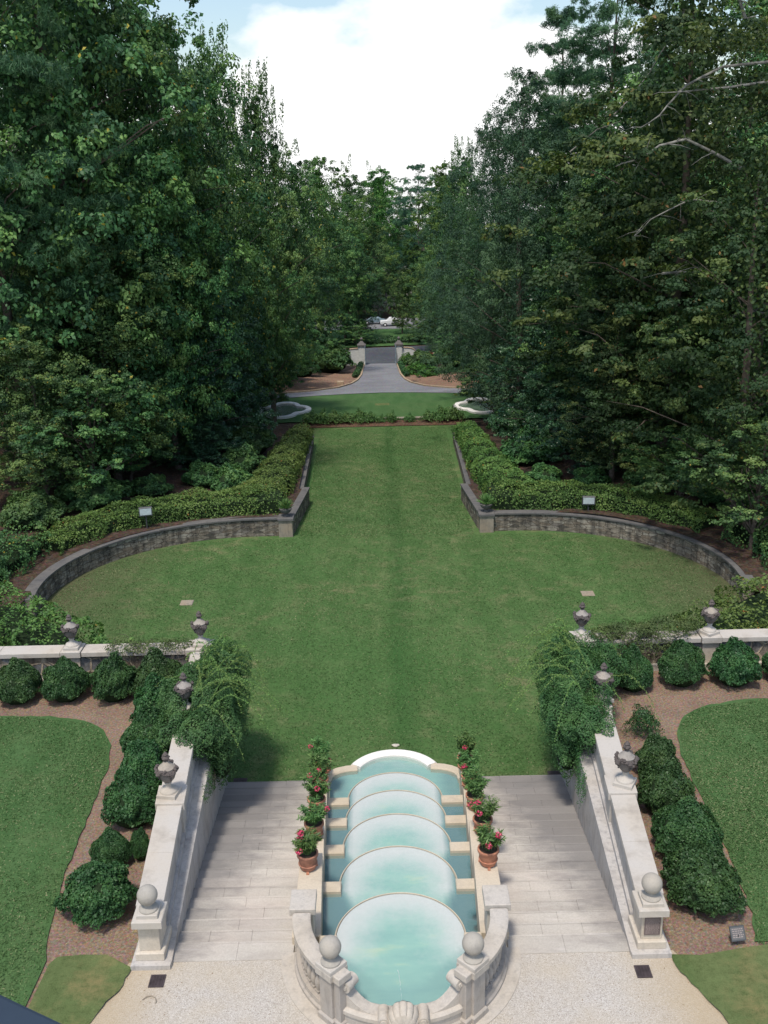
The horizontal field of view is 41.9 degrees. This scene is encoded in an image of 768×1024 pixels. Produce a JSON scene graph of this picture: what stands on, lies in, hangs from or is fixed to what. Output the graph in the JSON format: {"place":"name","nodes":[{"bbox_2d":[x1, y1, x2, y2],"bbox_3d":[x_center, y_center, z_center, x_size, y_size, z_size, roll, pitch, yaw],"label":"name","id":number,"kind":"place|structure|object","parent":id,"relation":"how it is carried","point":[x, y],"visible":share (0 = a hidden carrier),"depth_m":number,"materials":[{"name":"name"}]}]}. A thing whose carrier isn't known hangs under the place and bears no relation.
{"place":"outdoors","nodes":[
{"label":"outdoors","id":0,"kind":"place"},
{"bbox_2d":[0,995,60,1023],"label":"window ledge","id":1,"kind":"object","parent":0,"point":[12,1012],"depth_m":1.59,"materials":[{"name":"blue stone"}]},
{"bbox_2d":[0,684,159,1007],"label":"flower bed","id":2,"kind":"object","parent":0,"point":[115,724],"visible":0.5,"depth_m":24.07,"materials":[{"name":"brown soil"}]},
{"bbox_2d":[0,657,42,704],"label":"round shrub","id":3,"kind":"object","parent":2,"relation":"on","point":[21,681],"visible":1,"depth_m":30.22,"materials":[{"name":"green plant"}]},
{"bbox_2d":[0,716,110,1005],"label":"side lawn","id":4,"kind":"structure","parent":2,"relation":"on","point":[29,754],"depth_m":24.80,"materials":[{"name":"green plant"}]},
{"bbox_2d":[38,655,90,702],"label":"round shrub","id":5,"kind":"object","parent":2,"relation":"on","point":[66,679],"visible":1,"depth_m":30.26,"materials":[{"name":"green plant"}]},
{"bbox_2d":[52,859,138,929],"bbox_3d":[-6.146,8.018,21.526,1.669,1.400,1.575,13,23,36],"label":"round shrub","id":6,"kind":"object","parent":2,"relation":"on","point":[95,893],"visible":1,"depth_m":21.19,"materials":[{"name":"green plant"}]},
{"bbox_2d":[88,826,131,862],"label":"round shrub","id":7,"kind":"object","parent":2,"relation":"on","point":[109,844],"visible":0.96,"depth_m":22.92,"materials":[{"name":"green plant"}]},
{"bbox_2d":[89,651,136,701],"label":"round shrub","id":8,"kind":"object","parent":2,"relation":"on","point":[113,676],"visible":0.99,"depth_m":30.22,"materials":[{"name":"green plant"}]},
{"bbox_2d":[100,767,158,828],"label":"round shrub","id":9,"kind":"object","parent":2,"relation":"on","point":[129,800],"visible":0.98,"depth_m":24.29,"materials":[{"name":"green plant"}]},
{"bbox_2d":[114,738,162,784],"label":"round shrub","id":10,"kind":"object","parent":2,"relation":"on","point":[142,758],"visible":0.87,"depth_m":25.71,"materials":[{"name":"green plant"}]},
{"bbox_2d":[119,701,167,753],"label":"round shrub","id":11,"kind":"object","parent":2,"relation":"on","point":[145,720],"visible":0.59,"depth_m":27.00,"materials":[{"name":"green plant"}]},
{"bbox_2d":[128,672,169,721],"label":"round shrub","id":12,"kind":"object","parent":2,"relation":"on","point":[145,693],"visible":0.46,"depth_m":28.43,"materials":[{"name":"green plant"}]},
{"bbox_2d":[133,646,183,691],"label":"round shrub","id":13,"kind":"object","parent":2,"relation":"on","point":[157,661],"visible":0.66,"depth_m":30.05,"materials":[{"name":"green plant"}]},
{"bbox_2d":[147,633,289,803],"bbox_3d":[-4.800,5.760,28.404,3.953,3.747,6.692,-7,19,-16],"label":"jasmine bush","id":14,"kind":"object","parent":2,"relation":"on","point":[218,712],"visible":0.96,"depth_m":27.45,"materials":[{"name":"green plant"}]},
{"bbox_2d":[5,240,541,377],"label":"woodland ground","id":15,"kind":"structure","parent":0,"point":[385,315],"depth_m":181.79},
{"bbox_2d":[260,129,367,347],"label":"tree","id":16,"kind":"object","parent":15,"relation":"on","point":[298,194],"visible":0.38,"depth_m":133.54,"materials":[{"name":"green plant"}]},
{"bbox_2d":[269,367,360,392],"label":"straw bed","id":17,"kind":"object","parent":15,"relation":"on","point":[318,382],"visible":0.48,"depth_m":122.71,"materials":[{"name":"brown soil"}]},
{"bbox_2d":[312,204,384,342],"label":"tree","id":18,"kind":"object","parent":15,"relation":"on","point":[347,320],"visible":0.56,"depth_m":180.79,"materials":[{"name":"green plant"}]},
{"bbox_2d":[320,154,400,308],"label":"tree","id":19,"kind":"object","parent":15,"relation":"on","point":[347,183],"visible":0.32,"depth_m":209.87,"materials":[{"name":"green plant"}]},
{"bbox_2d":[355,168,421,275],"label":"tree","id":20,"kind":"object","parent":15,"relation":"on","point":[378,212],"visible":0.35,"depth_m":241.88,"materials":[{"name":"green plant"}]},
{"bbox_2d":[378,163,441,316],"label":"pine tree","id":21,"kind":"object","parent":15,"relation":"on","point":[404,212],"visible":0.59,"depth_m":214.13,"materials":[{"name":"green plant"}]},
{"bbox_2d":[406,222,501,365],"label":"tree","id":22,"kind":"object","parent":15,"relation":"on","point":[439,357],"visible":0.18,"depth_m":129.74,"materials":[{"name":"green plant"}]},
{"bbox_2d":[423,134,490,338],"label":"sweetgum tree","id":23,"kind":"object","parent":15,"relation":"on","point":[462,185],"visible":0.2,"depth_m":152.00,"materials":[{"name":"green plant"}]},
{"bbox_2d":[222,363,499,401],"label":"driveway","id":24,"kind":"structure","parent":0,"point":[380,377],"depth_m":116.65,"materials":[{"name":"grey asphalt"}]},
{"bbox_2d":[0,0,760,235],"label":"sky","id":25,"kind":"structure","parent":0,"point":[391,84],"materials":[{"name":"white"}]},
{"bbox_2d":[0,357,767,606],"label":"ground","id":26,"kind":"structure","parent":0,"point":[745,561],"depth_m":53.38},
{"bbox_2d":[0,519,53,594],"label":"dark hedge","id":27,"kind":"object","parent":26,"relation":"on","point":[16,554],"visible":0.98,"depth_m":47.28,"materials":[{"name":"green plant"}]},
{"bbox_2d":[0,485,67,529],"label":"understorey bush","id":28,"kind":"object","parent":26,"relation":"on","point":[25,508],"visible":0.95,"depth_m":51.64,"materials":[{"name":"green plant"}]},
{"bbox_2d":[0,322,129,504],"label":"tree","id":29,"kind":"object","parent":26,"relation":"on","point":[37,358],"visible":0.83,"depth_m":52.58,"materials":[{"name":"green plant"}]},
{"bbox_2d":[0,0,135,484],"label":"pine tree","id":30,"kind":"object","parent":26,"relation":"on","point":[29,65],"visible":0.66,"depth_m":52.16,"materials":[{"name":"green plant"}]},
{"bbox_2d":[0,579,135,645],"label":"leafy shrub mass","id":31,"kind":"object","parent":26,"relation":"on","point":[19,627],"visible":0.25,"depth_m":37.00,"materials":[{"name":"green plant"}]},
{"bbox_2d":[0,296,140,487],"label":"magnolia tree","id":32,"kind":"object","parent":26,"relation":"on","point":[82,374],"visible":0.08,"depth_m":57.35,"materials":[{"name":"green plant"}]},
{"bbox_2d":[54,467,133,512],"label":"understorey bush","id":33,"kind":"object","parent":26,"relation":"on","point":[109,490],"visible":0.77,"depth_m":54.24,"materials":[{"name":"green plant"}]},
{"bbox_2d":[0,174,198,479],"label":"tree","id":34,"kind":"object","parent":26,"relation":"on","point":[160,419],"visible":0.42,"depth_m":55.90,"materials":[{"name":"green plant"}]},
{"bbox_2d":[13,364,186,486],"bbox_3d":[-15.503,-3.583,55.179,10.057,8.860,7.966,-14,22,-34],"label":"tree","id":35,"kind":"object","parent":26,"relation":"on","point":[89,432],"visible":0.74,"depth_m":53.33,"materials":[{"name":"green plant"}]},
{"bbox_2d":[0,0,262,457],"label":"tree","id":36,"kind":"object","parent":26,"relation":"on","point":[119,16],"visible":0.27,"depth_m":57.07,"materials":[{"name":"green plant"}]},
{"bbox_2d":[0,0,271,467],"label":"tree","id":37,"kind":"object","parent":26,"relation":"on","point":[107,215],"visible":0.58,"depth_m":53.68,"materials":[{"name":"green plant"}]},
{"bbox_2d":[30,482,288,554],"bbox_3d":[-11.595,0.178,53.146,14.283,1.883,4.480,-12,21,-28],"label":"hedge","id":38,"kind":"object","parent":26,"relation":"on","point":[89,525],"visible":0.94,"depth_m":53.31,"materials":[{"name":"green plant"}]},
{"bbox_2d":[52,0,275,411],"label":"tree","id":39,"kind":"object","parent":26,"relation":"on","point":[213,155],"visible":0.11,"depth_m":61.27,"materials":[{"name":"green plant"}]},
{"bbox_2d":[81,112,257,468],"bbox_3d":[-13.868,-12.300,61.423,11.771,22.616,11.623,-6,19,-14],"label":"tree","id":40,"kind":"object","parent":26,"relation":"on","point":[147,142],"visible":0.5,"depth_m":59.37,"materials":[{"name":"green plant"}]},
{"bbox_2d":[152,396,242,470],"bbox_3d":[-11.544,-4.705,63.542,4.480,5.197,5.933,13,23,36],"label":"magnolia tree","id":41,"kind":"object","parent":26,"relation":"on","point":[201,427],"visible":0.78,"depth_m":63.15,"materials":[{"name":"green plant"}]},
{"bbox_2d":[137,220,279,458],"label":"magnolia tree","id":42,"kind":"object","parent":26,"relation":"on","point":[230,384],"visible":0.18,"depth_m":65.68,"materials":[{"name":"green plant"}]},
{"bbox_2d":[164,19,292,414],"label":"sweetgum tree","id":43,"kind":"object","parent":26,"relation":"on","point":[257,307],"visible":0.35,"depth_m":72.51,"materials":[{"name":"green plant"}]},
{"bbox_2d":[201,260,280,443],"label":"magnolia tree","id":44,"kind":"object","parent":26,"relation":"on","point":[239,410],"visible":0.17,"depth_m":69.74,"materials":[{"name":"green plant"}]},
{"bbox_2d":[220,442,265,473],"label":"understorey bush","id":45,"kind":"object","parent":26,"relation":"on","point":[245,457],"visible":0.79,"depth_m":63.40,"materials":[{"name":"green plant"}]},
{"bbox_2d":[231,423,313,498],"bbox_3d":[-6.358,-3.292,65.677,3.348,3.291,22.172,0,19,4],"label":"hedge","id":46,"kind":"object","parent":26,"relation":"on","point":[280,467],"visible":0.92,"depth_m":62.38,"materials":[{"name":"green plant"}]},
{"bbox_2d":[227,57,331,422],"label":"sweetgum tree","id":47,"kind":"object","parent":26,"relation":"on","point":[258,124],"visible":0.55,"depth_m":83.85,"materials":[{"name":"green plant"}]},
{"bbox_2d":[264,269,332,387],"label":"tree","id":48,"kind":"object","parent":26,"relation":"on","point":[301,295],"visible":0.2,"depth_m":112.45,"materials":[{"name":"green plant"}]},
{"bbox_2d":[414,112,541,394],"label":"tree","id":49,"kind":"object","parent":26,"relation":"on","point":[453,177],"visible":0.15,"depth_m":92.24,"materials":[{"name":"green plant"}]},
{"bbox_2d":[451,420,547,495],"bbox_3d":[6.353,-3.550,65.716,3.409,3.352,22.199,-3,19,-5],"label":"hedge","id":50,"kind":"object","parent":26,"relation":"on","point":[485,460],"visible":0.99,"depth_m":62.20,"materials":[{"name":"green plant"}]},
{"bbox_2d":[448,224,550,407],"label":"tree","id":51,"kind":"object","parent":26,"relation":"on","point":[480,317],"visible":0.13,"depth_m":88.50,"materials":[{"name":"green plant"}]},
{"bbox_2d":[417,65,595,432],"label":"tree","id":52,"kind":"object","parent":26,"relation":"on","point":[518,296],"visible":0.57,"depth_m":74.34,"materials":[{"name":"green plant"}]},
{"bbox_2d":[474,255,581,440],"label":"magnolia tree","id":53,"kind":"object","parent":26,"relation":"on","point":[530,381],"visible":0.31,"depth_m":68.08,"materials":[{"name":"green plant"}]},
{"bbox_2d":[499,425,561,465],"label":"understorey bush","id":54,"kind":"object","parent":26,"relation":"on","point":[527,456],"visible":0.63,"depth_m":64.09,"materials":[{"name":"green plant"}]},
{"bbox_2d":[473,6,633,308],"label":"pine tree","id":55,"kind":"object","parent":26,"relation":"on","point":[570,17],"visible":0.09,"depth_m":83.91,"materials":[{"name":"green plant"}]},
{"bbox_2d":[511,294,649,473],"bbox_3d":[12.982,-7.456,60.594,7.840,11.318,10.383,16,25,41],"label":"magnolia tree","id":56,"kind":"object","parent":26,"relation":"on","point":[542,427],"visible":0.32,"depth_m":60.27,"materials":[{"name":"green plant"}]},
{"bbox_2d":[464,0,739,298],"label":"pine tree","id":57,"kind":"object","parent":26,"relation":"on","point":[596,31],"visible":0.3,"depth_m":73.96,"materials":[{"name":"green plant"}]},
{"bbox_2d":[482,475,725,532],"bbox_3d":[11.423,-0.499,53.600,13.298,1.844,4.141,8,21,25],"label":"hedge","id":58,"kind":"object","parent":26,"relation":"on","point":[550,497],"visible":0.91,"depth_m":53.62,"materials":[{"name":"green plant"}]},
{"bbox_2d":[509,126,699,447],"bbox_3d":[14.358,-13.012,63.266,11.661,21.231,12.467,16,25,41],"label":"tree","id":59,"kind":"object","parent":26,"relation":"on","point":[593,280],"visible":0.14,"depth_m":61.70,"materials":[{"name":"green plant"}]},
{"bbox_2d":[543,298,690,481],"bbox_3d":[13.196,-6.456,57.127,8.483,11.312,7.868,-2,19,-1],"label":"oak tree","id":60,"kind":"object","parent":26,"relation":"on","point":[610,455],"visible":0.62,"depth_m":55.95,"materials":[{"name":"green plant"}]},
{"bbox_2d":[479,0,767,455],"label":"oak tree","id":61,"kind":"object","parent":26,"relation":"on","point":[694,89],"visible":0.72,"depth_m":51.28,"materials":[{"name":"green plant"}]},
{"bbox_2d":[491,98,765,442],"bbox_3d":[15.927,-12.627,59.302,16.436,22.603,15.245,6,20,21],"label":"oak tree","id":62,"kind":"object","parent":26,"relation":"on","point":[584,316],"visible":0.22,"depth_m":56.43,"materials":[{"name":"green plant"}]},
{"bbox_2d":[514,45,767,346],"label":"tree","id":63,"kind":"object","parent":26,"relation":"on","point":[622,121],"visible":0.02,"depth_m":77.93,"materials":[{"name":"green plant"}]},
{"bbox_2d":[575,245,767,459],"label":"tree","id":64,"kind":"object","parent":26,"relation":"on","point":[692,410],"visible":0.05,"depth_m":56.44,"materials":[{"name":"green plant"}]},
{"bbox_2d":[580,0,767,399],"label":"tree","id":65,"kind":"object","parent":26,"relation":"on","point":[762,56],"visible":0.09,"depth_m":67.56,"materials":[{"name":"green plant"}]},
{"bbox_2d":[581,134,767,523],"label":"oak tree","id":66,"kind":"object","parent":26,"relation":"on","point":[733,239],"visible":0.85,"depth_m":46.98,"materials":[{"name":"green plant"}]},
{"bbox_2d":[620,425,747,498],"bbox_3d":[15.951,-1.685,51.991,5.918,5.199,7.471,-11,21,-27],"label":"tree","id":67,"kind":"object","parent":26,"relation":"on","point":[678,444],"visible":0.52,"depth_m":51.67,"materials":[{"name":"green plant"}]},
{"bbox_2d":[656,573,767,630],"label":"leafy shrub mass","id":68,"kind":"object","parent":26,"relation":"on","point":[750,612],"visible":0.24,"depth_m":37.13,"materials":[{"name":"green plant"}]},
{"bbox_2d":[661,0,767,473],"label":"tall trunk tree","id":69,"kind":"object","parent":26,"relation":"on","point":[751,40],"visible":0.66,"depth_m":47.06,"materials":[{"name":"green plant"}]},
{"bbox_2d":[670,413,767,549],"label":"tree","id":70,"kind":"object","parent":26,"relation":"on","point":[743,515],"visible":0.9,"depth_m":45.89,"materials":[{"name":"green plant"}]},
{"bbox_2d":[720,506,767,569],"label":"dark hedge","id":71,"kind":"object","parent":26,"relation":"on","point":[741,533],"visible":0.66,"depth_m":47.32,"materials":[{"name":"green plant"}]},
{"bbox_2d":[299,426,474,538],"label":"grass","id":72,"kind":"structure","parent":0,"point":[383,484],"depth_m":63.63,"materials":[{"name":"green plant"}]},
{"bbox_2d":[258,393,515,422],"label":"lawn","id":73,"kind":"structure","parent":0,"point":[405,404],"depth_m":97.13,"materials":[{"name":"green plant"}]},
{"bbox_2d":[19,425,759,781],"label":"lawn","id":74,"kind":"structure","parent":0,"point":[509,625],"depth_m":44.14,"materials":[{"name":"green plant"}]},
{"bbox_2d":[0,639,213,680],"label":"balustrade wall","id":75,"kind":"structure","parent":74,"relation":"on","point":[39,658],"depth_m":31.55,"materials":[{"name":"stone"}]},
{"bbox_2d":[22,514,294,615],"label":"curved wall","id":76,"kind":"structure","parent":74,"relation":"on","point":[47,583],"depth_m":51.95,"materials":[{"name":"grey stone"}]},
{"bbox_2d":[477,509,754,600],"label":"curved wall","id":77,"kind":"structure","parent":74,"relation":"on","point":[722,565],"depth_m":52.18,"materials":[{"name":"grey stone"}]},
{"bbox_2d":[569,629,767,670],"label":"balustrade wall","id":78,"kind":"structure","parent":74,"relation":"on","point":[756,640],"depth_m":31.57,"materials":[{"name":"stone"}]},
{"bbox_2d":[589,614,702,659],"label":"creeper","id":79,"kind":"object","parent":78,"relation":"on","point":[639,627],"visible":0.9,"depth_m":31.35,"materials":[{"name":"green plant"}]},
{"bbox_2d":[320,328,482,346],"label":"verge lawn","id":80,"kind":"structure","parent":0,"point":[383,333],"depth_m":194.01,"materials":[{"name":"green plant"}]},
{"bbox_2d":[275,155,371,331],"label":"tree","id":81,"kind":"object","parent":80,"relation":"on","point":[321,181],"visible":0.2,"depth_m":180.80,"materials":[{"name":"green plant"}]},
{"bbox_2d":[383,272,416,333],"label":"tree","id":82,"kind":"object","parent":80,"relation":"on","point":[402,303],"visible":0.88,"depth_m":193.61,"materials":[{"name":"green plant"}]},
{"bbox_2d":[385,161,482,310],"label":"tree","id":83,"kind":"object","parent":80,"relation":"on","point":[439,197],"visible":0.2,"depth_m":190.79,"materials":[{"name":"green plant"}]},
{"bbox_2d":[90,950,728,1023],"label":"gravel court","id":84,"kind":"object","parent":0,"point":[556,988],"visible":0.84,"depth_m":19.34,"materials":[{"name":"beige gravel"}]},
{"bbox_2d":[28,955,130,1023],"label":"sod patch","id":85,"kind":"object","parent":84,"relation":"on","point":[77,989],"visible":0.94,"depth_m":19.69,"materials":[{"name":"green plant"}]},
{"bbox_2d":[173,780,309,961],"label":"staircase","id":86,"kind":"structure","parent":84,"relation":"on","point":[245,885],"depth_m":23.82,"materials":[{"name":"stone"}]},
{"bbox_2d":[130,652,227,970],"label":"stair wall","id":87,"kind":"structure","parent":86,"relation":"on","point":[183,825],"depth_m":22.57,"materials":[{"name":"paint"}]},
{"bbox_2d":[154,752,181,799],"bbox_3d":[-5.139,6.179,23.769,0.574,1.160,0.587,2,19,9],"label":"urn","id":88,"kind":"object","parent":87,"relation":"on","point":[166,770],"visible":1,"depth_m":23.68,"materials":[{"name":"stone"}]},
{"bbox_2d":[281,749,520,1023],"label":"cascade fountain","id":89,"kind":"object","parent":84,"relation":"on","point":[400,906],"visible":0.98,"depth_m":21.27,"materials":[{"name":"liquid"}]},
{"bbox_2d":[291,826,323,874],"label":"potted oleander","id":90,"kind":"object","parent":89,"relation":"on","point":[306,849],"visible":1,"depth_m":22.39,"materials":[{"name":"plant"}]},
{"bbox_2d":[472,820,505,870],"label":"potted oleander","id":91,"kind":"object","parent":89,"relation":"on","point":[488,848],"visible":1,"depth_m":22.40,"materials":[{"name":"plant"}]},
{"bbox_2d":[482,775,628,953],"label":"staircase","id":92,"kind":"structure","parent":84,"relation":"on","point":[552,880],"depth_m":23.79,"materials":[{"name":"stone"}]},
{"bbox_2d":[558,643,671,958],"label":"stair wall","id":93,"kind":"structure","parent":92,"relation":"on","point":[611,821],"depth_m":22.64,"materials":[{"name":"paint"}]},
{"bbox_2d":[481,618,660,803],"bbox_3d":[5.063,5.552,28.494,4.723,3.733,6.524,-1,18,0],"label":"jasmine bush","id":94,"kind":"object","parent":93,"relation":"on","point":[571,717],"visible":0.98,"depth_m":27.72,"materials":[{"name":"green plant"}]},
{"bbox_2d":[612,741,639,790],"bbox_3d":[5.737,5.931,23.773,0.574,1.160,0.587,9,21,28],"label":"urn","id":95,"kind":"object","parent":93,"relation":"on","point":[626,760],"visible":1,"depth_m":23.69,"materials":[{"name":"stone"}]},
{"bbox_2d":[611,669,767,954],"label":"flower bed","id":96,"kind":"object","parent":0,"point":[685,919],"visible":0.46,"depth_m":27.85,"materials":[{"name":"brown soil"}]},
{"bbox_2d":[616,643,653,691],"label":"round shrub","id":97,"kind":"object","parent":96,"relation":"on","point":[640,670],"visible":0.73,"depth_m":30.11,"materials":[{"name":"green plant"}]},
{"bbox_2d":[635,732,682,780],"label":"round shrub","id":98,"kind":"object","parent":96,"relation":"on","point":[659,750],"visible":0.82,"depth_m":25.64,"materials":[{"name":"green plant"}]},
{"bbox_2d":[635,758,696,815],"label":"round shrub","id":99,"kind":"object","parent":96,"relation":"on","point":[668,782],"visible":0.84,"depth_m":24.22,"materials":[{"name":"green plant"}]},
{"bbox_2d":[657,639,709,687],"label":"round shrub","id":100,"kind":"object","parent":96,"relation":"on","point":[681,664],"visible":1,"depth_m":30.36,"materials":[{"name":"green plant"}]},
{"bbox_2d":[650,796,723,856],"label":"round shrub","id":101,"kind":"object","parent":96,"relation":"on","point":[681,823],"visible":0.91,"depth_m":22.69,"materials":[{"name":"green plant"}]},
{"bbox_2d":[659,839,747,917],"bbox_3d":[6.861,7.742,21.506,1.876,1.376,1.850,7,20,23],"label":"round shrub","id":102,"kind":"object","parent":96,"relation":"on","point":[703,878],"visible":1,"depth_m":21.09,"materials":[{"name":"green plant"}]},
{"bbox_2d":[677,698,767,943],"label":"side lawn","id":103,"kind":"structure","parent":96,"relation":"on","point":[729,729],"depth_m":26.09,"materials":[{"name":"green plant"}]},
{"bbox_2d":[706,635,762,687],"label":"round shrub","id":104,"kind":"object","parent":96,"relation":"on","point":[734,662],"visible":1,"depth_m":30.28,"materials":[{"name":"green plant"}]},
{"bbox_2d":[672,944,767,1023],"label":"sod patch","id":105,"kind":"object","parent":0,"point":[731,985],"visible":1,"depth_m":19.52,"materials":[{"name":"green plant"}]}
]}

